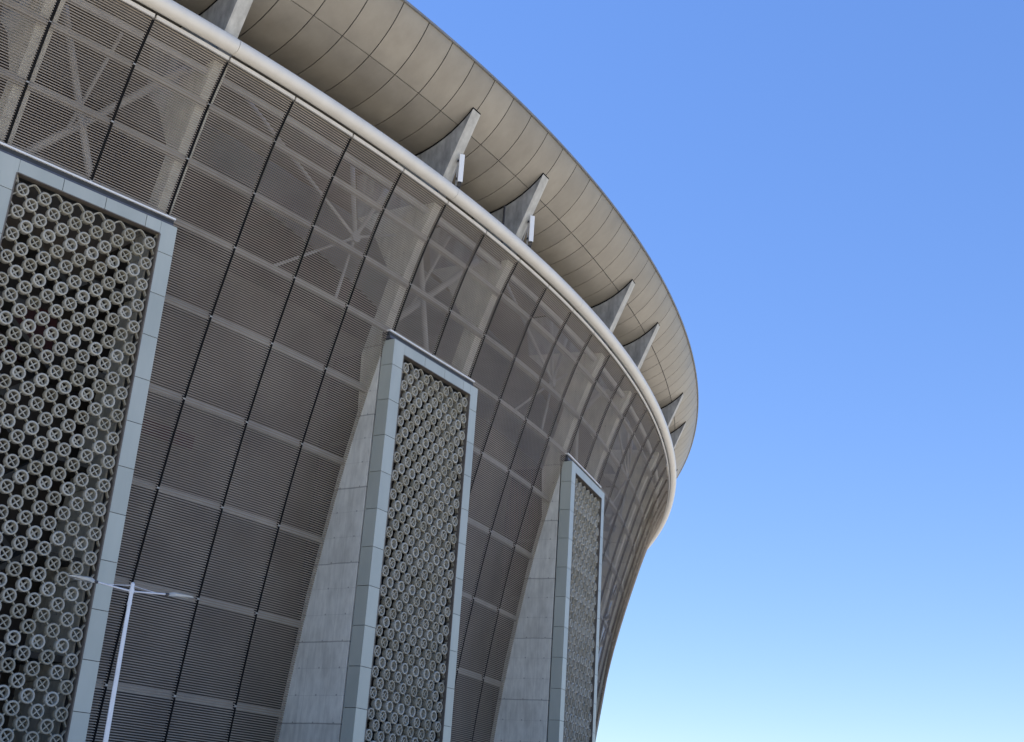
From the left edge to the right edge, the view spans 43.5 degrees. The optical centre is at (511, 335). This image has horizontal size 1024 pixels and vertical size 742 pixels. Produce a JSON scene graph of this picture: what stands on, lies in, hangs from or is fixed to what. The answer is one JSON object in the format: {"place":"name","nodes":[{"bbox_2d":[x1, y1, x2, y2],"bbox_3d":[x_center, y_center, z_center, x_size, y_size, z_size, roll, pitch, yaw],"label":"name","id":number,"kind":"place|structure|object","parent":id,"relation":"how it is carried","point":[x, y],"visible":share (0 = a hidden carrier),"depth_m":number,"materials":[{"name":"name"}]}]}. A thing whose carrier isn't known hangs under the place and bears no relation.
{"place":"outdoors","nodes":[
{"label":"outdoors","id":0,"kind":"place"},
{"bbox_2d":[407,0,1023,741],"label":"sky","id":1,"kind":"structure","parent":0,"point":[826,197],"materials":[{"name":"blue"}]},
{"label":"ground","id":2,"kind":"structure","parent":0,"visible":0},
{"bbox_2d":[68,575,193,741],"bbox_3d":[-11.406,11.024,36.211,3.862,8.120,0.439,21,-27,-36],"label":"street lamp","id":3,"kind":"object","parent":2,"relation":"on","point":[131,591],"visible":1,"depth_m":36.94,"materials":[{"name":"metal"}]},
{"bbox_2d":[0,0,698,741],"bbox_3d":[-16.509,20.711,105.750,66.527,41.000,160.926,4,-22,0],"label":"stadium","id":4,"kind":"object","parent":2,"relation":"on","point":[336,404],"visible":1,"depth_m":60.44,"materials":[{"name":"metal"}]},
{"bbox_2d":[451,154,464,188],"bbox_3d":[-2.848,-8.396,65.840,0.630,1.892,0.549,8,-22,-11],"label":"panel antenna","id":5,"kind":"object","parent":4,"relation":"on","point":[460,169],"visible":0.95,"depth_m":65.70,"materials":[{"name":"metal"}]},
{"bbox_2d":[522,216,534,247],"bbox_3d":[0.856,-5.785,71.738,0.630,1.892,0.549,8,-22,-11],"label":"panel antenna","id":6,"kind":"object","parent":4,"relation":"on","point":[530,227],"visible":0.96,"depth_m":71.58,"materials":[{"name":"metal"}]}
]}

